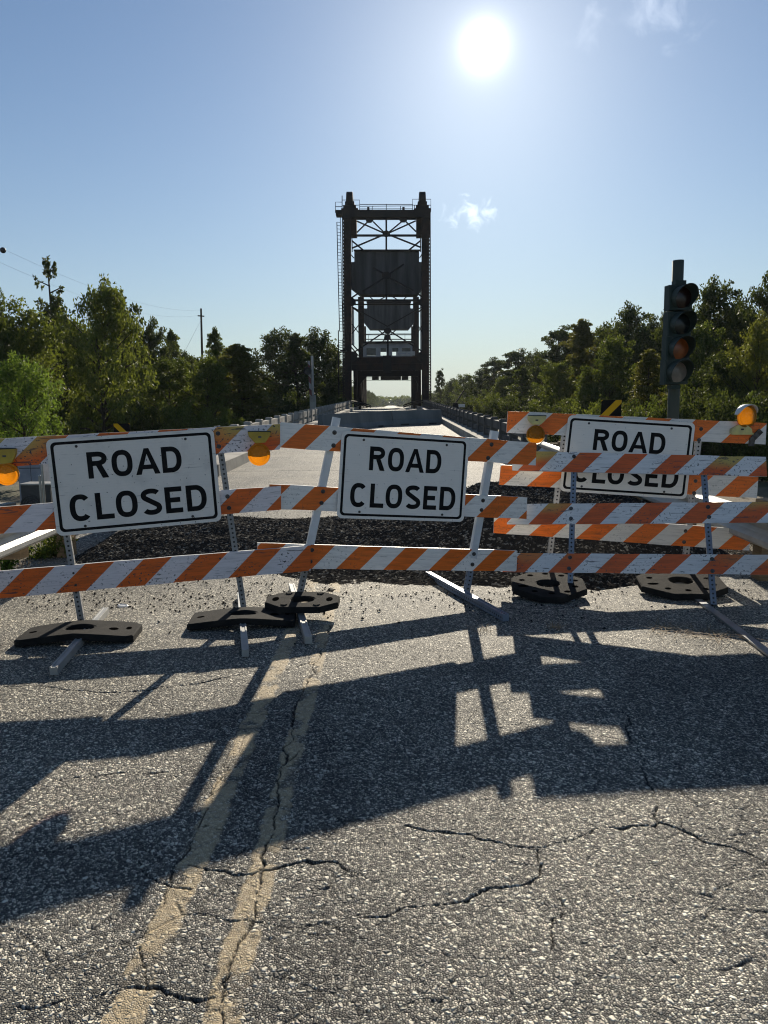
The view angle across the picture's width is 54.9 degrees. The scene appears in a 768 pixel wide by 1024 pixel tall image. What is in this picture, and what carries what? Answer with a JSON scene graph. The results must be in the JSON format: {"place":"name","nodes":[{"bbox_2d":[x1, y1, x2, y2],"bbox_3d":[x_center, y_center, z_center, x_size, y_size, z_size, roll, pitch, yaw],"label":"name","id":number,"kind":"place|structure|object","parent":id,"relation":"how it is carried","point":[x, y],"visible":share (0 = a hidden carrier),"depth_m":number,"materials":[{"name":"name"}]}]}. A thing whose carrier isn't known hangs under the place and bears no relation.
{"place":"outdoors","nodes":[
{"label":"outdoors","id":0,"kind":"place"},
{"bbox_2d":[227,406,507,475],"bbox_3d":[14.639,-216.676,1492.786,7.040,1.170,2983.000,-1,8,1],"label":"road","id":1,"kind":"structure","parent":0,"point":[291,462],"depth_m":20.53,"materials":[{"name":"grey concrete"}]},
{"bbox_2d":[216,407,357,475],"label":"kerb","id":2,"kind":"structure","parent":1,"relation":"on","point":[233,460],"depth_m":19.50,"materials":[{"name":"concrete"}]},
{"bbox_2d":[229,401,351,425],"bbox_3d":[-4.013,-7.135,52.563,0.240,1.807,63.280,-1,8,1],"label":"bridge railing","id":3,"kind":"object","parent":2,"relation":"on","point":[305,416],"visible":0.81,"depth_m":37.40,"materials":[{"name":"concrete"}]},
{"bbox_2d":[318,411,393,428],"bbox_3d":[-1.371,-4.796,38.829,0.566,0.948,7.047,4,9,29],"label":"concrete barrier","id":4,"kind":"object","parent":1,"relation":"on","point":[364,420],"visible":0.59,"depth_m":38.80,"materials":[{"name":"grey concrete"}]},
{"bbox_2d":[391,409,442,425],"bbox_3d":[1.873,-5.476,42.814,3.440,0.879,0.566,-6,10,-32],"label":"concrete barrier","id":5,"kind":"object","parent":1,"relation":"on","point":[414,417],"visible":0.87,"depth_m":42.64,"materials":[{"name":"grey concrete"}]},
{"bbox_2d":[417,406,511,464],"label":"kerb","id":6,"kind":"structure","parent":1,"relation":"on","point":[461,429],"depth_m":33.22,"materials":[{"name":"concrete"}]},
{"bbox_2d":[422,400,546,450],"bbox_3d":[4.036,-6.886,50.497,0.240,1.870,67.280,-1,8,1],"label":"bridge railing","id":7,"kind":"object","parent":6,"relation":"on","point":[481,422],"visible":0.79,"depth_m":29.32,"materials":[{"name":"concrete"}]},
{"bbox_2d":[15,474,732,567],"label":"road","id":8,"kind":"structure","parent":0,"point":[84,542],"depth_m":11.93,"materials":[{"name":"grey asphalt"}]},
{"bbox_2d":[40,535,78,557],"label":"weed","id":9,"kind":"object","parent":8,"relation":"on","point":[51,541],"visible":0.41,"depth_m":8.69,"materials":[{"name":"green plant"}]},
{"bbox_2d":[0,567,767,1023],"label":"road","id":10,"kind":"structure","parent":0,"point":[406,811],"depth_m":3.21,"materials":[{"name":"grey asphalt"}]},
{"bbox_2d":[14,620,141,646],"bbox_3d":[-2.322,0.919,5.653,0.860,0.090,0.360,-1,8,-5],"label":"rubber base","id":11,"kind":"object","parent":10,"relation":"on","point":[113,631],"visible":1,"depth_m":5.56,"materials":[{"name":"black rubber"}]},
{"bbox_2d":[0,424,310,674],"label":"barricade","id":12,"kind":"object","parent":10,"relation":"on","point":[73,577],"visible":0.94,"depth_m":5.98,"materials":[{"name":"plastic"}]},
{"bbox_2d":[0,448,18,484],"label":"warning lamp","id":13,"kind":"object","parent":12,"relation":"attached to","point":[9,473],"visible":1,"depth_m":5.58,"materials":[{"name":"orange"}]},
{"bbox_2d":[46,429,220,535],"bbox_3d":[-1.960,-0.241,5.862,1.288,0.810,0.011,-3,9,-14],"label":"road closed sign","id":14,"kind":"object","parent":12,"relation":"attached to","point":[106,483],"visible":1,"depth_m":5.86,"materials":[{"name":"metal"}]},
{"bbox_2d":[248,431,270,465],"bbox_3d":[-1.018,-0.520,6.044,0.192,0.284,0.095,-3,9,-14],"label":"warning lamp","id":15,"kind":"object","parent":12,"relation":"attached to","point":[258,453],"visible":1,"depth_m":6.02,"materials":[{"name":"orange"}]},
{"bbox_2d":[187,607,295,629],"bbox_3d":[-1.138,0.853,5.983,0.840,0.086,0.340,-1,8,-4],"label":"rubber base","id":16,"kind":"object","parent":10,"relation":"on","point":[235,616],"visible":0.93,"depth_m":5.87,"materials":[{"name":"black rubber"}]},
{"bbox_2d":[265,592,339,612],"bbox_3d":[-0.680,0.750,6.183,0.615,0.093,0.371,-1,8,1],"label":"rubber base","id":17,"kind":"object","parent":16,"relation":"on","point":[302,602],"visible":1,"depth_m":6.11,"materials":[{"name":"black rubber"}]},
{"bbox_2d":[14,574,766,645],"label":"loose gravel","id":18,"kind":"structure","parent":10,"relation":"on","point":[94,593],"depth_m":6.68,"materials":[{"name":"black gravel"}]},
{"bbox_2d":[257,417,536,643],"bbox_3d":[0.178,-0.008,6.465,2.545,1.650,1.671,-3,9,-19],"label":"barricade","id":19,"kind":"object","parent":10,"relation":"on","point":[322,496],"visible":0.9,"depth_m":6.57,"materials":[{"name":"plastic"}]},
{"bbox_2d":[337,431,468,521],"bbox_3d":[0.175,-0.298,6.444,1.204,0.831,0.011,-3,9,-15],"label":"road closed sign","id":20,"kind":"object","parent":19,"relation":"attached to","point":[385,476],"visible":1,"depth_m":6.44,"materials":[{"name":"metal"}]},
{"bbox_2d":[43,481,764,599],"bbox_3d":[0.137,-0.047,10.489,8.436,0.604,8.174,-1,8,1],"label":"asphalt heap","id":21,"kind":"object","parent":10,"relation":"on","point":[185,539],"visible":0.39,"depth_m":8.77,"materials":[{"name":"black asphalt"}]},
{"bbox_2d":[511,572,586,602],"bbox_3d":[1.505,0.679,6.782,0.675,0.155,0.612,-1,8,1],"label":"rubber base","id":22,"kind":"object","parent":10,"relation":"on","point":[529,585],"visible":0.97,"depth_m":6.69,"materials":[{"name":"black rubber"}]},
{"bbox_2d":[493,411,766,586],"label":"barricade","id":23,"kind":"object","parent":10,"relation":"on","point":[687,536],"visible":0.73,"depth_m":7.10,"materials":[{"name":"plastic"}]},
{"bbox_2d":[526,415,545,444],"bbox_3d":[1.437,-0.776,6.995,0.190,0.278,0.113,-1,8,1],"label":"warning lamp","id":24,"kind":"object","parent":23,"relation":"attached to","point":[535,433],"visible":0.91,"depth_m":6.97,"materials":[{"name":"orange"}]},
{"bbox_2d":[560,415,694,498],"bbox_3d":[2.301,-0.518,7.012,1.238,0.800,0.011,0,8,3],"label":"road closed sign","id":25,"kind":"object","parent":23,"relation":"attached to","point":[587,434],"visible":0.75,"depth_m":7.00,"materials":[{"name":"metal"}]},
{"bbox_2d":[729,404,757,434],"bbox_3d":[3.361,-0.862,6.889,0.245,0.284,0.133,-1,8,1],"label":"warning lamp","id":26,"kind":"object","parent":23,"relation":"attached to","point":[746,414],"visible":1,"depth_m":6.87,"materials":[{"name":"orange"}]},
{"bbox_2d":[500,451,767,656],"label":"barricade","id":27,"kind":"object","parent":10,"relation":"on","point":[706,512],"visible":0.97,"depth_m":6.61,"materials":[{"name":"plastic"}]},
{"bbox_2d":[644,615,713,638],"bbox_3d":[2.305,0.899,5.705,0.722,0.027,0.710,-1,8,1],"label":"weed","id":28,"kind":"object","parent":10,"relation":"on","point":[664,625],"visible":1,"depth_m":5.71,"materials":[{"name":"green plant"}]},
{"bbox_2d":[635,573,727,599],"bbox_3d":[2.737,0.658,6.821,0.778,0.158,0.623,-1,8,1],"label":"rubber base","id":29,"kind":"object","parent":10,"relation":"on","point":[696,586],"visible":0.74,"depth_m":6.71,"materials":[{"name":"black rubber"}]},
{"bbox_2d":[0,406,767,563],"bbox_3d":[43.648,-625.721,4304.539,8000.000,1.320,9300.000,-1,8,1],"label":"ground","id":30,"kind":"structure","parent":0,"point":[9,493],"depth_m":24.99,"materials":[{"name":"green plant"}]},
{"bbox_2d":[0,288,25,436],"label":"broadleaf tree","id":31,"kind":"object","parent":30,"relation":"on","point":[8,335],"visible":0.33,"depth_m":39.38,"materials":[{"name":"green plant"}]},
{"bbox_2d":[0,350,66,480],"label":"willow tree","id":32,"kind":"object","parent":30,"relation":"on","point":[17,373],"visible":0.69,"depth_m":26.47,"materials":[{"name":"green plant"}]},
{"bbox_2d":[19,481,52,504],"bbox_3d":[-8.814,-0.212,19.008,0.818,1.096,0.560,-1,8,1],"label":"concrete base","id":33,"kind":"object","parent":30,"relation":"on","point":[30,493],"visible":0.36,"depth_m":18.72,"materials":[{"name":"concrete"}]},
{"bbox_2d":[18,464,49,501],"bbox_3d":[-9.638,-0.858,20.539,0.768,1.859,0.820,-1,8,1],"label":"equipment cabinet","id":34,"kind":"object","parent":33,"relation":"on","point":[29,473],"visible":0.32,"depth_m":20.17,"materials":[{"name":"metal"}]},
{"bbox_2d":[0,529,76,570],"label":"guardrail","id":35,"kind":"object","parent":30,"relation":"on","point":[14,546],"visible":0.04,"depth_m":6.80,"materials":[{"name":"metal"}]},
{"bbox_2d":[25,540,63,559],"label":"weed","id":36,"kind":"object","parent":30,"relation":"on","point":[38,553],"visible":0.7,"depth_m":8.65,"materials":[{"name":"green plant"}]},
{"bbox_2d":[0,295,92,436],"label":"willow tree","id":37,"kind":"object","parent":30,"relation":"on","point":[23,332],"visible":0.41,"depth_m":41.82,"materials":[{"name":"green plant"}]},
{"bbox_2d":[29,255,76,416],"bbox_3d":[-21.895,-10.180,49.335,3.305,13.227,3.437,5,10,33],"label":"bald cypress tree","id":38,"kind":"object","parent":30,"relation":"on","point":[55,305],"visible":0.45,"depth_m":48.46,"materials":[{"name":"green plant"}]},
{"bbox_2d":[28,310,96,425],"bbox_3d":[-22.036,-9.027,51.591,6.599,9.978,6.925,1,8,12],"label":"willow tree","id":39,"kind":"object","parent":30,"relation":"on","point":[69,371],"visible":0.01,"depth_m":50.42,"materials":[{"name":"green plant"}]},
{"bbox_2d":[49,273,158,434],"bbox_3d":[-15.812,-7.965,41.642,6.010,10.848,5.304,4,10,30],"label":"willow tree","id":40,"kind":"object","parent":30,"relation":"on","point":[113,326],"visible":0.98,"depth_m":40.88,"materials":[{"name":"green plant"}]},
{"bbox_2d":[86,288,146,393],"bbox_3d":[-20.374,-10.986,57.327,5.492,12.634,5.042,-5,9,-29],"label":"broadleaf tree","id":41,"kind":"object","parent":30,"relation":"on","point":[136,310],"visible":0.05,"depth_m":56.78,"materials":[{"name":"green plant"}]},
{"bbox_2d":[0,339,277,425],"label":"woods","id":42,"kind":"object","parent":30,"relation":"on","point":[137,362],"depth_m":56.28,"materials":[{"name":"green plant"}]},
{"bbox_2d":[108,361,170,422],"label":"broadleaf tree","id":43,"kind":"object","parent":30,"relation":"on","point":[140,371],"visible":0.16,"depth_m":48.76,"materials":[{"name":"green plant"}]},
{"bbox_2d":[125,400,176,431],"bbox_3d":[-13.818,-4.836,43.983,3.242,3.848,3.524,-2,8,-7],"label":"bush","id":44,"kind":"object","parent":30,"relation":"on","point":[147,424],"visible":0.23,"depth_m":42.93,"materials":[{"name":"green plant"}]},
{"bbox_2d":[136,315,177,412],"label":"broadleaf tree","id":45,"kind":"object","parent":30,"relation":"on","point":[149,337],"visible":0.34,"depth_m":56.66,"materials":[{"name":"green plant"}]},
{"bbox_2d":[128,357,206,427],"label":"broadleaf tree","id":46,"kind":"object","parent":30,"relation":"on","point":[164,380],"visible":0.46,"depth_m":46.99,"materials":[{"name":"green plant"}]},
{"bbox_2d":[164,328,195,405],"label":"cypress tree","id":47,"kind":"object","parent":30,"relation":"on","point":[171,337],"visible":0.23,"depth_m":60.60,"materials":[{"name":"green plant"}]},
{"bbox_2d":[156,400,213,429],"bbox_3d":[-11.207,-4.522,41.933,3.087,3.651,3.188,-7,11,-38],"label":"bush","id":48,"kind":"object","parent":30,"relation":"on","point":[181,419],"visible":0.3,"depth_m":41.48,"materials":[{"name":"green plant"}]},
{"bbox_2d":[179,349,202,428],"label":"broadleaf tree","id":49,"kind":"object","parent":30,"relation":"on","point":[185,355],"visible":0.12,"depth_m":70.58,"materials":[{"name":"green plant"}]},
{"bbox_2d":[168,354,249,428],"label":"broadleaf tree","id":50,"kind":"object","parent":30,"relation":"on","point":[210,374],"visible":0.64,"depth_m":45.76,"materials":[{"name":"green plant"}]},
{"bbox_2d":[198,326,231,412],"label":"cypress tree","id":51,"kind":"object","parent":30,"relation":"on","point":[216,347],"visible":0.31,"depth_m":64.47,"materials":[{"name":"green plant"}]},
{"bbox_2d":[189,406,244,453],"bbox_3d":[-9.625,-4.625,43.900,2.702,3.347,4.205,15,17,61],"label":"bush","id":52,"kind":"object","parent":30,"relation":"on","point":[209,419],"visible":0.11,"depth_m":43.42,"materials":[{"name":"green plant"}]},
{"bbox_2d":[202,343,287,425],"bbox_3d":[-9.733,-7.488,49.311,6.999,7.373,6.732,-1,8,-2],"label":"broadleaf tree","id":53,"kind":"object","parent":30,"relation":"on","point":[243,364],"visible":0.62,"depth_m":48.76,"materials":[{"name":"green plant"}]},
{"bbox_2d":[230,404,271,421],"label":"bush","id":54,"kind":"object","parent":30,"relation":"on","point":[259,415],"visible":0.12,"depth_m":49.13,"materials":[{"name":"green plant"}]},
{"bbox_2d":[246,387,296,418],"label":"bush","id":55,"kind":"object","parent":30,"relation":"on","point":[288,409],"visible":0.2,"depth_m":68.66,"materials":[{"name":"green plant"}]},
{"bbox_2d":[250,325,307,408],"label":"broadleaf tree","id":56,"kind":"object","parent":30,"relation":"on","point":[269,348],"visible":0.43,"depth_m":81.74,"materials":[{"name":"green plant"}]},
{"bbox_2d":[267,332,328,409],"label":"cypress tree","id":57,"kind":"object","parent":30,"relation":"on","point":[295,353],"visible":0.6,"depth_m":78.10,"materials":[{"name":"green plant"}]},
{"bbox_2d":[277,390,319,412],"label":"bush","id":58,"kind":"object","parent":30,"relation":"on","point":[302,406],"visible":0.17,"depth_m":72.21,"materials":[{"name":"green plant"}]},
{"bbox_2d":[304,356,315,408],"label":"barrier gate","id":59,"kind":"structure","parent":30,"relation":"on","point":[308,371],"depth_m":51.13,"materials":[{"name":"metal"}]},
{"bbox_2d":[300,326,354,408],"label":"broadleaf tree","id":60,"kind":"object","parent":30,"relation":"on","point":[315,346],"visible":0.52,"depth_m":85.75,"materials":[{"name":"green plant"}]},
{"bbox_2d":[322,346,342,399],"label":"broadleaf tree","id":61,"kind":"object","parent":30,"relation":"on","point":[340,366],"visible":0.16,"depth_m":89.95,"materials":[{"name":"green plant"}]},
{"bbox_2d":[377,395,410,406],"bbox_3d":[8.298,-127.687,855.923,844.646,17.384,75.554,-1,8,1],"label":"woods","id":62,"kind":"object","parent":30,"relation":"on","point":[394,401],"visible":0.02,"depth_m":827.91,"materials":[{"name":"green plant"}]},
{"bbox_2d":[434,368,445,403],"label":"pine tree","id":63,"kind":"object","parent":30,"relation":"on","point":[439,373],"visible":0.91,"depth_m":147.63,"materials":[{"name":"green plant"}]},
{"bbox_2d":[448,373,475,402],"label":"broadleaf tree","id":64,"kind":"object","parent":30,"relation":"on","point":[460,382],"visible":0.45,"depth_m":161.80,"materials":[{"name":"green plant"}]},
{"bbox_2d":[465,367,490,406],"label":"broadleaf tree","id":65,"kind":"object","parent":30,"relation":"on","point":[479,382],"visible":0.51,"depth_m":137.41,"materials":[{"name":"green plant"}]},
{"bbox_2d":[469,392,502,416],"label":"bush","id":66,"kind":"object","parent":30,"relation":"on","point":[486,410],"visible":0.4,"depth_m":94.85,"materials":[{"name":"green plant"}]},
{"bbox_2d":[480,357,504,405],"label":"pine tree","id":67,"kind":"object","parent":30,"relation":"on","point":[492,372],"visible":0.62,"depth_m":128.81,"materials":[{"name":"green plant"}]},
{"bbox_2d":[481,376,512,411],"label":"broadleaf tree","id":68,"kind":"object","parent":30,"relation":"on","point":[501,382],"visible":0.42,"depth_m":102.47,"materials":[{"name":"green plant"}]},
{"bbox_2d":[490,392,530,419],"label":"bush","id":69,"kind":"object","parent":30,"relation":"on","point":[499,412],"visible":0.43,"depth_m":76.78,"materials":[{"name":"green plant"}]},
{"bbox_2d":[495,348,528,394],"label":"pine tree","id":70,"kind":"object","parent":30,"relation":"on","point":[514,357],"visible":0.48,"depth_m":109.25,"materials":[{"name":"green plant"}]},
{"bbox_2d":[499,366,539,411],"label":"cypress tree","id":71,"kind":"object","parent":30,"relation":"on","point":[523,379],"visible":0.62,"depth_m":86.14,"materials":[{"name":"green plant"}]},
{"bbox_2d":[517,348,551,404],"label":"broadleaf tree","id":72,"kind":"object","parent":30,"relation":"on","point":[530,357],"visible":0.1,"depth_m":97.37,"materials":[{"name":"green plant"}]},
{"bbox_2d":[523,357,548,396],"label":"broadleaf tree","id":73,"kind":"object","parent":30,"relation":"on","point":[536,371],"visible":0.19,"depth_m":90.07,"materials":[{"name":"green plant"}]},
{"bbox_2d":[520,397,554,437],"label":"bush","id":74,"kind":"object","parent":30,"relation":"on","point":[535,409],"visible":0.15,"depth_m":60.17,"materials":[{"name":"green plant"}]},
{"bbox_2d":[520,384,562,411],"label":"broadleaf tree","id":75,"kind":"object","parent":30,"relation":"on","point":[526,407],"visible":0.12,"depth_m":69.24,"materials":[{"name":"green plant"}]},
{"bbox_2d":[533,324,572,385],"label":"pine tree","id":76,"kind":"object","parent":30,"relation":"on","point":[562,334],"visible":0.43,"depth_m":83.49,"materials":[{"name":"green plant"}]},
{"bbox_2d":[528,361,579,413],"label":"broadleaf tree","id":77,"kind":"object","parent":30,"relation":"on","point":[558,378],"visible":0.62,"depth_m":60.47,"materials":[{"name":"green plant"}]},
{"bbox_2d":[543,399,591,442],"bbox_3d":[12.156,-5.807,49.508,3.363,3.676,3.655,-6,10,-31],"label":"bush","id":78,"kind":"object","parent":30,"relation":"on","point":[549,410],"visible":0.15,"depth_m":49.23,"materials":[{"name":"green plant"}]},
{"bbox_2d":[547,335,587,381],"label":"broadleaf tree","id":79,"kind":"object","parent":30,"relation":"on","point":[564,349],"visible":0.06,"depth_m":81.83,"materials":[{"name":"green plant"}]},
{"bbox_2d":[551,318,599,412],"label":"cypress tree","id":80,"kind":"object","parent":30,"relation":"on","point":[581,335],"visible":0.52,"depth_m":63.81,"materials":[{"name":"green plant"}]},
{"bbox_2d":[556,399,600,439],"bbox_3d":[11.779,-4.580,41.828,4.328,3.591,2.782,10,14,52],"label":"bush","id":81,"kind":"object","parent":30,"relation":"on","point":[594,411],"visible":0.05,"depth_m":41.50,"materials":[{"name":"green plant"}]},
{"bbox_2d":[557,368,628,413],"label":"broadleaf tree","id":82,"kind":"object","parent":30,"relation":"on","point":[584,391],"visible":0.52,"depth_m":50.68,"materials":[{"name":"green plant"}]},
{"bbox_2d":[575,334,636,416],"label":"broadleaf tree","id":83,"kind":"object","parent":30,"relation":"on","point":[615,353],"visible":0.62,"depth_m":50.18,"materials":[{"name":"green plant"}]},
{"bbox_2d":[601,400,621,415],"bbox_3d":[3.436,-0.628,11.319,0.304,2.145,0.059,-1,8,1],"label":"object marker","id":84,"kind":"object","parent":30,"relation":"on","point":[610,407],"visible":0.36,"depth_m":11.15,"materials":[{"name":"metal"}]},
{"bbox_2d":[592,300,654,402],"bbox_3d":[20.058,-11.524,60.960,5.747,11.754,5.276,2,9,18],"label":"broadleaf tree","id":85,"kind":"object","parent":30,"relation":"on","point":[630,325],"visible":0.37,"depth_m":59.88,"materials":[{"name":"green plant"}]},
{"bbox_2d":[597,394,659,417],"bbox_3d":[11.865,-3.842,35.745,3.062,3.725,2.817,-1,8,-4],"label":"bush","id":86,"kind":"object","parent":30,"relation":"on","point":[629,413],"visible":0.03,"depth_m":36.05,"materials":[{"name":"green plant"}]},
{"bbox_2d":[621,348,667,416],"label":"cypress tree","id":87,"kind":"object","parent":30,"relation":"on","point":[648,369],"visible":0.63,"depth_m":39.00,"materials":[{"name":"green plant"}]},
{"bbox_2d":[627,313,662,397],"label":"broadleaf tree","id":88,"kind":"object","parent":30,"relation":"on","point":[652,325],"visible":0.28,"depth_m":56.50,"materials":[{"name":"green plant"}]},
{"bbox_2d":[625,377,667,409],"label":"bush","id":89,"kind":"object","parent":30,"relation":"on","point":[631,384],"visible":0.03,"depth_m":43.09,"materials":[{"name":"green plant"}]},
{"bbox_2d":[538,441,767,580],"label":"guardrail","id":90,"kind":"object","parent":30,"relation":"on","point":[755,535],"visible":0.2,"depth_m":7.22,"materials":[{"name":"metal"}]},
{"bbox_2d":[634,394,688,417],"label":"bush","id":91,"kind":"object","parent":30,"relation":"on","point":[661,412],"visible":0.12,"depth_m":32.67,"materials":[{"name":"green plant"}]},
{"bbox_2d":[649,309,681,398],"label":"broadleaf tree","id":92,"kind":"object","parent":30,"relation":"on","point":[658,347],"visible":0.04,"depth_m":52.26,"materials":[{"name":"green plant"}]},
{"bbox_2d":[660,259,698,418],"bbox_3d":[4.067,-1.606,10.347,0.384,3.750,0.542,-1,8,1],"label":"traffic signal","id":93,"kind":"object","parent":30,"relation":"on","point":[680,318],"visible":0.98,"depth_m":10.19,"materials":[{"name":"green paint"}]},
{"bbox_2d":[658,320,725,418],"bbox_3d":[17.371,-6.791,41.232,4.095,7.610,4.412,-4,9,-21],"label":"broadleaf tree","id":94,"kind":"object","parent":30,"relation":"on","point":[699,334],"visible":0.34,"depth_m":40.22,"materials":[{"name":"green plant"}]},
{"bbox_2d":[679,387,738,454],"bbox_3d":[13.081,-3.291,30.699,2.814,3.964,2.590,6,11,39],"label":"bush","id":95,"kind":"object","parent":30,"relation":"on","point":[684,408],"visible":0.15,"depth_m":30.24,"materials":[{"name":"green plant"}]},
{"bbox_2d":[683,274,745,397],"bbox_3d":[20.285,-9.155,46.116,4.917,11.179,5.357,-8,11,-40],"label":"broadleaf tree","id":96,"kind":"object","parent":30,"relation":"on","point":[712,296],"visible":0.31,"depth_m":44.90,"materials":[{"name":"green plant"}]},
{"bbox_2d":[686,350,751,419],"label":"broadleaf tree","id":97,"kind":"object","parent":30,"relation":"on","point":[717,368],"visible":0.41,"depth_m":35.02,"materials":[{"name":"green plant"}]},
{"bbox_2d":[714,301,754,364],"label":"broadleaf tree","id":98,"kind":"object","parent":30,"relation":"on","point":[736,325],"visible":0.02,"depth_m":45.98,"materials":[{"name":"green plant"}]},
{"bbox_2d":[703,387,767,455],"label":"bush","id":99,"kind":"object","parent":30,"relation":"on","point":[725,449],"visible":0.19,"depth_m":28.55,"materials":[{"name":"green plant"}]},
{"bbox_2d":[711,310,767,429],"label":"broadleaf tree","id":100,"kind":"object","parent":30,"relation":"on","point":[755,349],"visible":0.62,"depth_m":33.14,"materials":[{"name":"green plant"}]},
{"bbox_2d":[732,270,767,382],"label":"broadleaf tree","id":101,"kind":"object","parent":30,"relation":"on","point":[760,300],"visible":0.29,"depth_m":42.80,"materials":[{"name":"green plant"}]},
{"bbox_2d":[735,390,767,481],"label":"bush","id":102,"kind":"object","parent":30,"relation":"on","point":[758,450],"visible":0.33,"depth_m":27.54,"materials":[{"name":"green plant"}]},
{"bbox_2d":[0,0,767,396],"label":"sky","id":103,"kind":"structure","parent":0,"point":[194,155],"materials":[{"name":"blue"}]},
{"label":"bridge deck","id":104,"kind":"structure","parent":0,"visible":0},
{"bbox_2d":[335,192,430,408],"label":"lift bridge","id":105,"kind":"structure","parent":104,"relation":"on","point":[385,272],"depth_m":84.69,"materials":[{"name":"metal"}]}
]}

